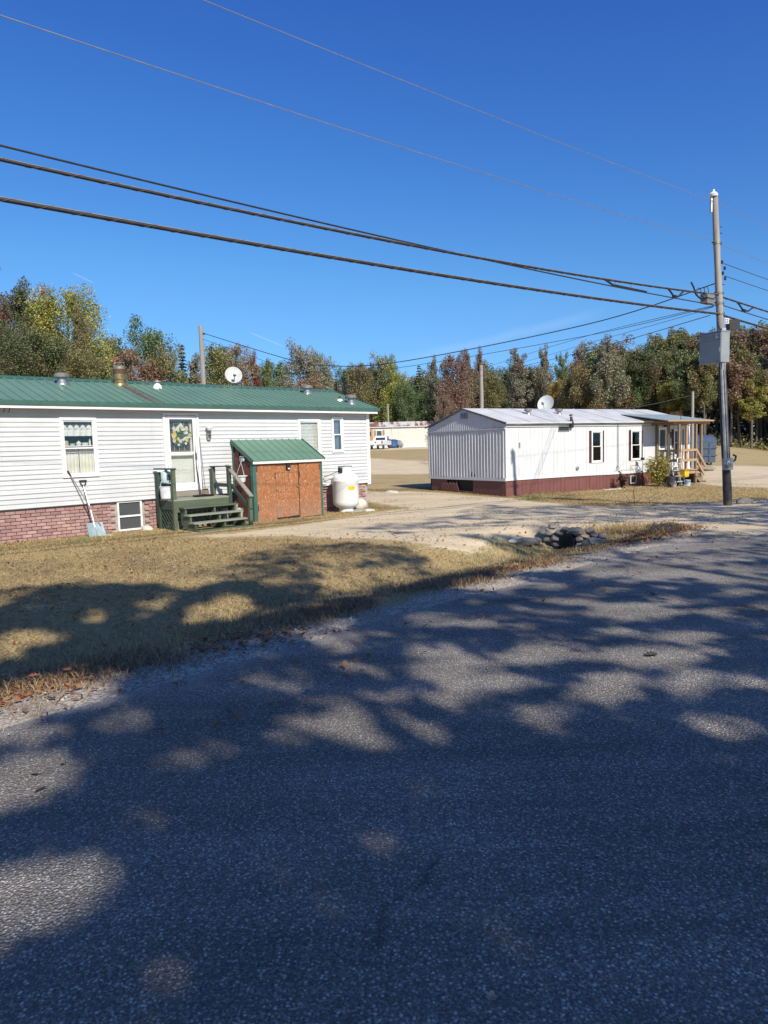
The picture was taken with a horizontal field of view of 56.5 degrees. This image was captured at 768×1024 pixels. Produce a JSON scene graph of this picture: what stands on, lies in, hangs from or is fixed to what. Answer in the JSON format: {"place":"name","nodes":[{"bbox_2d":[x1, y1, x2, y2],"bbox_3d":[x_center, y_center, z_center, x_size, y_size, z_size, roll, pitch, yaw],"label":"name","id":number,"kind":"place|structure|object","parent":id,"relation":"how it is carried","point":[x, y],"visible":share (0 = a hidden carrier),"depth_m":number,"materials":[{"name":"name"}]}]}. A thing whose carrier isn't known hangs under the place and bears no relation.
{"place":"outdoors","nodes":[
{"label":"outdoors","id":0,"kind":"place"},
{"bbox_2d":[0,531,767,1023],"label":"road","id":1,"kind":"structure","parent":0,"point":[394,831],"depth_m":3.22,"materials":[{"name":"asphalt"}]},
{"bbox_2d":[0,433,767,728],"bbox_3d":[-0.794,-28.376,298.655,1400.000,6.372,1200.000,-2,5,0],"label":"ground","id":2,"kind":"structure","parent":0,"point":[745,455],"depth_m":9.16,"materials":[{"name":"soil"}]},
{"bbox_2d":[0,311,31,374],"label":"deciduous tree","id":3,"kind":"object","parent":2,"relation":"on","point":[8,333],"visible":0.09,"depth_m":39.14,"materials":[{"name":"green plant"}]},
{"bbox_2d":[0,267,34,363],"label":"maple tree","id":4,"kind":"object","parent":2,"relation":"on","point":[6,317],"visible":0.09,"depth_m":45.30,"materials":[{"name":"green plant"}]},
{"bbox_2d":[0,276,44,373],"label":"deciduous tree","id":5,"kind":"object","parent":2,"relation":"on","point":[20,292],"visible":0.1,"depth_m":42.54,"materials":[{"name":"green plant"}]},
{"bbox_2d":[0,323,79,378],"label":"deciduous tree","id":6,"kind":"object","parent":2,"relation":"on","point":[40,361],"visible":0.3,"depth_m":36.81,"materials":[{"name":"green plant"}]},
{"bbox_2d":[18,283,118,379],"bbox_3d":[-18.160,-7.483,42.571,6.404,11.975,5.333,2,6,32],"label":"deciduous tree","id":7,"kind":"object","parent":2,"relation":"on","point":[53,310],"visible":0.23,"depth_m":41.59,"materials":[{"name":"green plant"}]},
{"bbox_2d":[42,329,106,378],"bbox_3d":[-16.886,-5.455,39.119,5.225,8.445,4.422,-6,7,-37],"label":"deciduous tree","id":8,"kind":"object","parent":2,"relation":"on","point":[88,371],"visible":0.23,"depth_m":38.22,"materials":[{"name":"green plant"}]},
{"bbox_2d":[63,304,106,378],"bbox_3d":[-17.055,-6.569,40.667,2.699,10.380,2.147,-2,5,-6],"label":"deciduous tree","id":9,"kind":"object","parent":2,"relation":"on","point":[78,328],"visible":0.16,"depth_m":40.14,"materials":[{"name":"green plant"}]},
{"bbox_2d":[79,480,106,536],"bbox_3d":[-6.489,-0.090,15.859,0.380,1.242,0.501,-7,7,-44],"label":"snow shovel","id":10,"kind":"object","parent":2,"relation":"on","point":[94,528],"visible":0.94,"depth_m":15.81,"materials":[{"name":"silver plastic"}]},
{"bbox_2d":[80,347,129,379],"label":"deciduous tree","id":11,"kind":"object","parent":2,"relation":"on","point":[110,375],"visible":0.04,"depth_m":41.01,"materials":[{"name":"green plant"}]},
{"bbox_2d":[95,333,138,379],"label":"deciduous tree","id":12,"kind":"object","parent":2,"relation":"on","point":[116,346],"visible":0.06,"depth_m":50.72,"materials":[{"name":"green plant"}]},
{"bbox_2d":[107,346,167,381],"bbox_3d":[-16.802,-6.571,47.462,4.932,8.671,4.646,-6,7,-41],"label":"deciduous tree","id":13,"kind":"object","parent":2,"relation":"on","point":[127,354],"visible":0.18,"depth_m":47.31,"materials":[{"name":"brown plant"}]},
{"bbox_2d":[123,313,187,381],"bbox_3d":[-17.526,-8.701,53.123,5.922,11.683,5.176,0,6,21],"label":"deciduous tree","id":14,"kind":"object","parent":2,"relation":"on","point":[150,340],"visible":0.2,"depth_m":52.32,"materials":[{"name":"green plant"}]},
{"bbox_2d":[140,342,194,383],"bbox_3d":[-15.225,-7.115,49.271,4.969,9.174,4.344,-1,5,4],"label":"deciduous tree","id":15,"kind":"object","parent":2,"relation":"on","point":[169,367],"visible":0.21,"depth_m":48.81,"materials":[{"name":"green plant"}]},
{"bbox_2d":[0,365,380,543],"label":"mobile home","id":16,"kind":"object","parent":2,"relation":"on","point":[121,423],"visible":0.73,"depth_m":16.85,"materials":[{"name":"white plastic"}]},
{"bbox_2d":[59,418,99,477],"bbox_3d":[-6.828,-1.438,15.932,0.800,1.310,0.245,-7,7,-44],"label":"window","id":17,"kind":"structure","parent":16,"relation":"in","point":[89,460],"depth_m":15.90,"materials":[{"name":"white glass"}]},
{"bbox_2d":[116,500,142,531],"bbox_3d":[-5.985,0.080,16.818,0.600,0.700,0.070,-7,7,-44],"label":"window","id":18,"kind":"structure","parent":16,"relation":"in","point":[129,513],"depth_m":16.81,"materials":[{"name":"plastic"}]},
{"bbox_2d":[170,422,191,446],"bbox_3d":[-5.021,-1.897,17.593,0.640,0.618,0.090,-7,7,-44],"label":"wreath","id":19,"kind":"object","parent":16,"relation":"attached to","point":[182,439],"visible":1,"depth_m":17.57,"materials":[{"name":"multicoloured plant"}]},
{"bbox_2d":[167,415,194,482],"bbox_3d":[-5.056,-1.413,17.699,0.780,1.940,0.066,-7,7,-44],"label":"door","id":20,"kind":"structure","parent":16,"relation":"in","point":[183,463],"depth_m":17.76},
{"bbox_2d":[165,415,198,490],"bbox_3d":[-4.954,-1.445,17.588,0.796,1.838,0.067,-7,7,-44],"label":"storm door","id":21,"kind":"structure","parent":16,"relation":"in","point":[191,485],"depth_m":17.66,"materials":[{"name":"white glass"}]},
{"bbox_2d":[225,367,241,385],"bbox_3d":[-4.332,-3.956,21.013,0.562,0.654,0.468,-7,7,-44],"label":"satellite dish","id":22,"kind":"object","parent":16,"relation":"attached to","point":[233,375],"visible":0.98,"depth_m":21.06,"materials":[{"name":"metal"}]},
{"bbox_2d":[297,419,321,453],"bbox_3d":[-2.120,-1.846,20.368,0.800,1.570,0.082,-7,7,-44],"label":"window","id":23,"kind":"structure","parent":16,"relation":"in","point":[311,422],"depth_m":20.42,"materials":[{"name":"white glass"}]},
{"bbox_2d":[331,417,343,452],"bbox_3d":[-1.398,-2.278,21.072,0.440,1.040,0.125,-7,7,-44],"label":"window","id":24,"kind":"structure","parent":16,"relation":"in","point":[335,434],"depth_m":21.11,"materials":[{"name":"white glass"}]},
{"bbox_2d":[178,353,207,383],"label":"deciduous tree","id":25,"kind":"object","parent":2,"relation":"on","point":[194,369],"visible":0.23,"depth_m":54.73,"materials":[{"name":"green plant"}]},
{"bbox_2d":[198,326,205,383],"bbox_3d":[-7.412,-4.020,29.738,0.307,7.300,0.242,-2,5,0],"label":"service pole","id":26,"kind":"object","parent":2,"relation":"on","point":[202,359],"visible":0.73,"depth_m":29.45,"materials":[{"name":"grey wood"}]},
{"bbox_2d":[203,306,713,371],"bbox_3d":[0.450,-5.810,23.779,19.475,2.018,0.056,2,6,36],"label":"service wire","id":27,"kind":"object","parent":26,"relation":"attached to","point":[487,353],"visible":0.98,"depth_m":21.68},
{"bbox_2d":[153,465,253,531],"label":"entry steps","id":28,"kind":"structure","parent":2,"relation":"on","point":[175,505],"depth_m":17.01,"materials":[{"name":"green wood"}]},
{"bbox_2d":[199,342,248,385],"bbox_3d":[-13.625,-8.821,58.926,4.497,10.173,5.419,1,6,29],"label":"deciduous tree","id":29,"kind":"object","parent":2,"relation":"on","point":[215,359],"visible":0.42,"depth_m":58.18,"materials":[{"name":"green plant"}]},
{"bbox_2d":[221,343,260,385],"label":"deciduous tree","id":30,"kind":"object","parent":2,"relation":"on","point":[238,348],"visible":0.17,"depth_m":62.96,"materials":[{"name":"brown plant"}]},
{"bbox_2d":[257,358,276,386],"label":"deciduous tree","id":31,"kind":"object","parent":2,"relation":"on","point":[267,378],"visible":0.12,"depth_m":64.76,"materials":[{"name":"green plant"}]},
{"bbox_2d":[257,359,294,386],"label":"deciduous tree","id":32,"kind":"object","parent":2,"relation":"on","point":[275,371],"visible":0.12,"depth_m":79.61,"materials":[{"name":"green plant"}]},
{"bbox_2d":[230,438,324,521],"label":"shed","id":33,"kind":"structure","parent":2,"relation":"on","point":[287,484],"depth_m":18.66,"materials":[{"name":"wood"}]},
{"bbox_2d":[256,463,276,520],"bbox_3d":[-3.005,-0.512,18.284,0.587,1.485,0.024,-7,7,-44],"label":"door panel","id":34,"kind":"structure","parent":33,"relation":"in","point":[266,481],"depth_m":18.27,"materials":[{"name":"wood"}]},
{"bbox_2d":[298,461,321,516],"bbox_3d":[-1.995,-0.635,19.254,0.719,1.475,0.026,-7,7,-44],"label":"door panel","id":35,"kind":"structure","parent":33,"relation":"in","point":[309,479],"depth_m":19.24,"materials":[{"name":"wood"}]},
{"bbox_2d":[277,336,323,387],"bbox_3d":[-7.266,-10.327,65.674,5.491,11.263,4.800,-2,5,-10],"label":"deciduous tree","id":36,"kind":"object","parent":2,"relation":"on","point":[298,355],"visible":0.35,"depth_m":64.69,"materials":[{"name":"green plant"}]},
{"bbox_2d":[294,369,322,389],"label":"deciduous tree","id":37,"kind":"object","parent":2,"relation":"on","point":[315,383],"visible":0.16,"depth_m":62.97,"materials":[{"name":"brown plant"}]},
{"bbox_2d":[0,545,618,730],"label":"tall dry grass","id":38,"kind":"structure","parent":2,"relation":"on","point":[243,615],"depth_m":7.67,"materials":[{"name":"plant"}]},
{"bbox_2d":[0,486,630,562],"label":"green grass","id":39,"kind":"structure","parent":2,"relation":"on","point":[494,538],"depth_m":14.11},
{"bbox_2d":[304,352,337,391],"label":"deciduous tree","id":40,"kind":"object","parent":2,"relation":"on","point":[325,372],"visible":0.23,"depth_m":66.85,"materials":[{"name":"green plant"}]},
{"bbox_2d":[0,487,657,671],"bbox_3d":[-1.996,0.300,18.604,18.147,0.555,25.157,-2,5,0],"label":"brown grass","id":41,"kind":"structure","parent":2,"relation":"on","point":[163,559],"depth_m":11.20,"materials":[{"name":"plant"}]},
{"bbox_2d":[0,526,679,715],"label":"dead weeds","id":42,"kind":"object","parent":2,"relation":"on","point":[319,616],"visible":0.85,"depth_m":6.96,"materials":[{"name":"plant"}]},
{"bbox_2d":[0,531,688,734],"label":"gravel","id":43,"kind":"structure","parent":2,"relation":"on","point":[144,676],"depth_m":6.71,"materials":[{"name":"gravel"}]},
{"bbox_2d":[338,509,364,512],"bbox_3d":[-0.891,-0.011,20.675,0.660,0.072,0.550,-7,7,-44],"label":"concrete pad","id":44,"kind":"object","parent":2,"relation":"on","point":[357,510],"visible":0.43,"depth_m":20.53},
{"bbox_2d":[323,466,358,511],"bbox_3d":[-1.273,-0.672,20.593,1.097,1.325,0.758,-1,5,8],"label":"propane tank","id":45,"kind":"object","parent":44,"relation":"on","point":[345,484],"visible":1,"depth_m":20.29,"materials":[{"name":"white metal"}]},
{"bbox_2d":[341,362,380,422],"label":"deciduous tree","id":46,"kind":"object","parent":2,"relation":"on","point":[366,374],"visible":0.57,"depth_m":110.06,"materials":[{"name":"green plant"}]},
{"bbox_2d":[361,350,401,421],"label":"deciduous tree","id":47,"kind":"object","parent":2,"relation":"on","point":[380,380],"visible":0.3,"depth_m":111.69,"materials":[{"name":"green plant"}]},
{"bbox_2d":[0,519,767,791],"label":"fallen leaves","id":48,"kind":"object","parent":2,"relation":"on","point":[38,689],"visible":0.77,"depth_m":7.45,"materials":[{"name":"brown plant"}]},
{"bbox_2d":[373,363,410,421],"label":"deciduous tree","id":49,"kind":"object","parent":2,"relation":"on","point":[395,378],"visible":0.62,"depth_m":107.92,"materials":[{"name":"green plant"}]},
{"bbox_2d":[369,421,433,447],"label":"trailer home","id":50,"kind":"object","parent":2,"relation":"on","point":[411,433],"visible":0.32,"depth_m":96.25,"materials":[{"name":"beige metal"}]},
{"bbox_2d":[392,381,418,421],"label":"deciduous tree","id":51,"kind":"object","parent":2,"relation":"on","point":[403,410],"visible":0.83,"depth_m":104.41,"materials":[{"name":"green plant"}]},
{"bbox_2d":[409,386,440,420],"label":"deciduous tree","id":52,"kind":"object","parent":2,"relation":"on","point":[422,415],"visible":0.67,"depth_m":103.58,"materials":[{"name":"green plant"}]},
{"bbox_2d":[423,355,442,420],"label":"deciduous tree","id":53,"kind":"object","parent":2,"relation":"on","point":[427,383],"visible":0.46,"depth_m":114.19,"materials":[{"name":"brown plant"}]},
{"bbox_2d":[434,395,453,421],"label":"oak tree","id":54,"kind":"object","parent":2,"relation":"on","point":[445,410],"visible":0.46,"depth_m":94.85,"materials":[{"name":"brown plant"}]},
{"bbox_2d":[435,352,472,415],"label":"oak tree","id":55,"kind":"object","parent":2,"relation":"on","point":[447,386],"visible":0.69,"depth_m":97.88,"materials":[{"name":"brown plant"}]},
{"bbox_2d":[457,349,479,407],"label":"oak tree","id":56,"kind":"object","parent":2,"relation":"on","point":[473,389],"visible":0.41,"depth_m":101.59,"materials":[{"name":"brown plant"}]},
{"bbox_2d":[472,345,487,407],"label":"oak tree","id":57,"kind":"object","parent":2,"relation":"on","point":[479,362],"visible":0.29,"depth_m":104.25,"materials":[{"name":"brown plant"}]},
{"bbox_2d":[473,372,509,408],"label":"deciduous tree","id":58,"kind":"object","parent":2,"relation":"on","point":[496,401],"visible":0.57,"depth_m":102.36,"materials":[{"name":"green plant"}]},
{"bbox_2d":[495,358,523,408],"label":"deciduous tree","id":59,"kind":"object","parent":2,"relation":"on","point":[509,377],"visible":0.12,"depth_m":123.08,"materials":[{"name":"green plant"}]},
{"bbox_2d":[504,347,534,408],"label":"birch tree","id":60,"kind":"object","parent":2,"relation":"on","point":[516,387],"visible":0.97,"depth_m":90.32,"materials":[{"name":"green plant"}]},
{"bbox_2d":[511,364,540,408],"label":"deciduous tree","id":61,"kind":"object","parent":2,"relation":"on","point":[530,377],"visible":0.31,"depth_m":96.11,"materials":[{"name":"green plant"}]},
{"bbox_2d":[533,345,552,407],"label":"deciduous tree","id":62,"kind":"object","parent":2,"relation":"on","point":[543,377],"visible":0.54,"depth_m":92.41,"materials":[{"name":"green plant"}]},
{"bbox_2d":[425,408,690,496],"bbox_3d":[7.652,-2.661,30.310,11.058,3.430,4.878,-5,6,-33],"label":"trailer home","id":63,"kind":"object","parent":2,"relation":"on","point":[502,452],"visible":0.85,"depth_m":27.48,"materials":[{"name":"white metal"}]},
{"bbox_2d":[591,430,602,462],"bbox_3d":[8.340,-2.568,28.052,0.630,1.260,0.075,-5,6,-33],"label":"window","id":64,"kind":"structure","parent":63,"relation":"in","point":[597,435],"depth_m":28.07,"materials":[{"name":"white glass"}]},
{"bbox_2d":[631,430,641,460],"bbox_3d":[10.331,-2.748,29.343,0.650,1.250,0.075,-5,6,-33],"label":"window","id":65,"kind":"structure","parent":63,"relation":"in","point":[636,435],"depth_m":29.34,"materials":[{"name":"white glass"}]},
{"bbox_2d":[621,414,714,483],"bbox_3d":[12.026,-2.705,30.291,3.201,3.323,2.290,-5,6,-33],"label":"porch","id":66,"kind":"object","parent":63,"relation":"attached to","point":[695,476],"visible":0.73,"depth_m":29.70,"materials":[{"name":"brown wood"}]},
{"bbox_2d":[553,350,571,408],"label":"maple tree","id":67,"kind":"object","parent":2,"relation":"on","point":[561,374],"visible":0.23,"depth_m":86.75,"materials":[{"name":"green plant"}]},
{"bbox_2d":[552,371,585,408],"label":"forest tree","id":68,"kind":"object","parent":2,"relation":"on","point":[567,384],"visible":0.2,"depth_m":77.76,"materials":[{"name":"green plant"}]},
{"bbox_2d":[535,524,606,549],"bbox_3d":[4.233,0.448,15.080,1.936,0.556,2.494,2,7,38],"label":"stone headwall","id":69,"kind":"object","parent":2,"relation":"on","point":[575,536],"visible":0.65,"depth_m":14.10,"materials":[{"name":"grey stone"}]},
{"bbox_2d":[555,359,607,408],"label":"forest tree","id":70,"kind":"object","parent":2,"relation":"on","point":[585,393],"visible":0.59,"depth_m":73.77,"materials":[{"name":"green plant"}]},
{"bbox_2d":[580,334,634,361],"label":"forest tree","id":71,"kind":"object","parent":2,"relation":"on","point":[621,343],"visible":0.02,"depth_m":87.25,"materials":[{"name":"green plant"}]},
{"bbox_2d":[589,342,631,408],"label":"forest tree","id":72,"kind":"object","parent":2,"relation":"on","point":[605,366],"visible":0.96,"depth_m":72.69,"materials":[{"name":"green plant"}]},
{"bbox_2d":[495,483,767,505],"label":"dry grass","id":73,"kind":"structure","parent":2,"relation":"on","point":[702,495],"depth_m":24.23,"materials":[{"name":"plant"}]},
{"bbox_2d":[553,520,723,550],"bbox_3d":[4.870,0.496,13.989,3.805,0.618,2.580,-2,5,0],"label":"dry tuft","id":74,"kind":"object","parent":2,"relation":"on","point":[629,527],"visible":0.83,"depth_m":13.93,"materials":[{"name":"plant"}]},
{"bbox_2d":[623,365,654,409],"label":"forest tree","id":75,"kind":"object","parent":2,"relation":"on","point":[633,384],"visible":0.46,"depth_m":74.45,"materials":[{"name":"green plant"}]},
{"bbox_2d":[618,343,665,411],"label":"forest tree","id":76,"kind":"object","parent":2,"relation":"on","point":[630,359],"visible":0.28,"depth_m":74.78,"materials":[{"name":"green plant"}]},
{"bbox_2d":[622,351,674,413],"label":"forest tree","id":77,"kind":"object","parent":2,"relation":"on","point":[651,366],"visible":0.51,"depth_m":74.03,"materials":[{"name":"green plant"}]},
{"bbox_2d":[643,451,672,486],"bbox_3d":[10.986,-1.717,28.730,1.111,1.504,1.134,-2,5,0],"label":"shrub","id":78,"kind":"object","parent":2,"relation":"on","point":[658,472],"visible":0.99,"depth_m":28.57,"materials":[{"name":"green plant"}]},
{"bbox_2d":[652,334,680,360],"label":"forest tree","id":79,"kind":"object","parent":2,"relation":"on","point":[664,348],"visible":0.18,"depth_m":81.06,"materials":[{"name":"green plant"}]},
{"bbox_2d":[656,382,686,413],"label":"forest tree","id":80,"kind":"object","parent":2,"relation":"on","point":[671,405],"visible":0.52,"depth_m":72.01,"materials":[{"name":"green plant"}]},
{"bbox_2d":[656,350,687,415],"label":"forest tree","id":81,"kind":"object","parent":2,"relation":"on","point":[678,355],"visible":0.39,"depth_m":73.72,"materials":[{"name":"green plant"}]},
{"bbox_2d":[662,338,698,416],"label":"forest tree","id":82,"kind":"object","parent":2,"relation":"on","point":[685,346],"visible":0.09,"depth_m":74.74,"materials":[{"name":"green plant"}]},
{"bbox_2d":[690,391,695,467],"bbox_3d":[17.204,-4.423,39.806,0.258,4.530,0.196,-2,5,0],"label":"service pole","id":83,"kind":"object","parent":2,"relation":"on","point":[692,429],"visible":0.85,"depth_m":39.73,"materials":[{"name":"grey wood"}]},
{"bbox_2d":[669,349,718,415],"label":"forest tree","id":84,"kind":"object","parent":2,"relation":"on","point":[680,386],"visible":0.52,"depth_m":68.31,"materials":[{"name":"green plant"}]},
{"bbox_2d":[683,341,718,433],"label":"forest tree","id":85,"kind":"object","parent":2,"relation":"on","point":[712,405],"visible":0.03,"depth_m":74.20,"materials":[{"name":"green plant"}]},
{"bbox_2d":[686,355,717,434],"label":"forest tree","id":86,"kind":"object","parent":2,"relation":"on","point":[701,385],"visible":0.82,"depth_m":67.00,"materials":[{"name":"green plant"}]},
{"bbox_2d":[699,189,739,505],"bbox_3d":[8.588,-3.920,18.112,0.942,8.226,0.694,-4,6,-25],"label":"utility pole","id":87,"kind":"object","parent":2,"relation":"on","point":[714,346],"visible":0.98,"depth_m":17.97,"materials":[{"name":"grey wood"}]},
{"bbox_2d":[0,15,765,262],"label":"power line","id":88,"kind":"object","parent":87,"relation":"attached to","point":[319,120],"visible":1,"depth_m":10.10,"materials":[{"name":"metal"}]},
{"bbox_2d":[0,196,767,329],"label":"trunk cable","id":89,"kind":"object","parent":87,"relation":"attached to","point":[126,221],"visible":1,"depth_m":10.21,"materials":[{"name":"rubber"}]},
{"bbox_2d":[0,157,767,312],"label":"cable bundle","id":90,"kind":"object","parent":87,"relation":"attached to","point":[74,175],"visible":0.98,"depth_m":10.12,"materials":[{"name":"rubber"}]},
{"bbox_2d":[690,282,716,304],"bbox_3d":[7.823,-5.328,17.465,1.282,0.435,0.190,-6,7,-39],"label":"splice box","id":91,"kind":"object","parent":90,"relation":"hanging from","point":[707,298],"visible":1,"depth_m":17.45,"materials":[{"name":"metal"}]},
{"bbox_2d":[0,144,767,319],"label":"thin cable","id":92,"kind":"object","parent":87,"relation":"attached to","point":[77,164],"visible":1,"depth_m":9.94,"materials":[{"name":"rubber"}]},
{"bbox_2d":[203,283,714,366],"bbox_3d":[0.453,-6.019,23.722,19.537,2.101,0.062,2,6,36],"label":"service wire","id":93,"kind":"object","parent":87,"relation":"attached to","point":[477,347],"visible":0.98,"depth_m":21.91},
{"bbox_2d":[203,0,766,225],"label":"power line","id":94,"kind":"object","parent":87,"relation":"attached to","point":[450,99],"visible":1,"depth_m":11.76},
{"bbox_2d":[687,402,767,440],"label":"woods interior","id":95,"kind":"object","parent":2,"relation":"on","point":[713,417],"visible":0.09,"depth_m":96.47,"materials":[{"name":"brown plant"}]},
{"bbox_2d":[697,427,767,450],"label":"undergrowth","id":96,"kind":"object","parent":2,"relation":"on","point":[747,444],"visible":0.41,"depth_m":70.62,"materials":[{"name":"green plant"}]},
{"bbox_2d":[712,350,756,446],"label":"forest tree","id":97,"kind":"object","parent":2,"relation":"on","point":[736,375],"visible":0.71,"depth_m":67.03,"materials":[{"name":"green plant"}]},
{"bbox_2d":[712,340,767,447],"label":"forest tree","id":98,"kind":"object","parent":2,"relation":"on","point":[741,353],"visible":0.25,"depth_m":67.42,"materials":[{"name":"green plant"}]},
{"bbox_2d":[729,326,751,438],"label":"forest tree","id":99,"kind":"object","parent":2,"relation":"on","point":[742,335],"visible":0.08,"depth_m":75.78,"materials":[{"name":"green plant"}]},
{"bbox_2d":[736,373,767,448],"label":"forest tree","id":100,"kind":"object","parent":2,"relation":"on","point":[748,412],"visible":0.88,"depth_m":67.01,"materials":[{"name":"green plant"}]},
{"bbox_2d":[747,325,767,445],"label":"forest tree","id":101,"kind":"object","parent":2,"relation":"on","point":[763,348],"visible":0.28,"depth_m":72.36,"materials":[{"name":"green plant"}]},
{"bbox_2d":[0,0,767,426],"label":"sky","id":102,"kind":"structure","parent":0,"point":[672,92],"materials":[{"name":"blue"}]},
{"bbox_2d":[163,447,767,564],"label":"driveway","id":103,"kind":"structure","parent":0,"point":[443,510],"depth_m":16.61,"materials":[{"name":"gravel"}]},
{"bbox_2d":[370,435,390,448],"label":"pickup truck","id":104,"kind":"object","parent":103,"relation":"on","point":[382,441],"visible":0.96,"depth_m":89.75,"materials":[{"name":"white paint"}]},
{"bbox_2d":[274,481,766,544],"bbox_3d":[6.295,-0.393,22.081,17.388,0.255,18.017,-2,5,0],"label":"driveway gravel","id":105,"kind":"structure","parent":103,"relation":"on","point":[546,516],"depth_m":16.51,"materials":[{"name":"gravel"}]},
{"bbox_2d":[690,435,716,463],"bbox_3d":[18.797,-3.738,42.962,2.000,1.750,1.550,0,5,14],"label":"dumpster","id":106,"kind":"object","parent":103,"relation":"on","point":[709,448],"visible":0.45,"depth_m":42.17,"materials":[{"name":"blue metal"}]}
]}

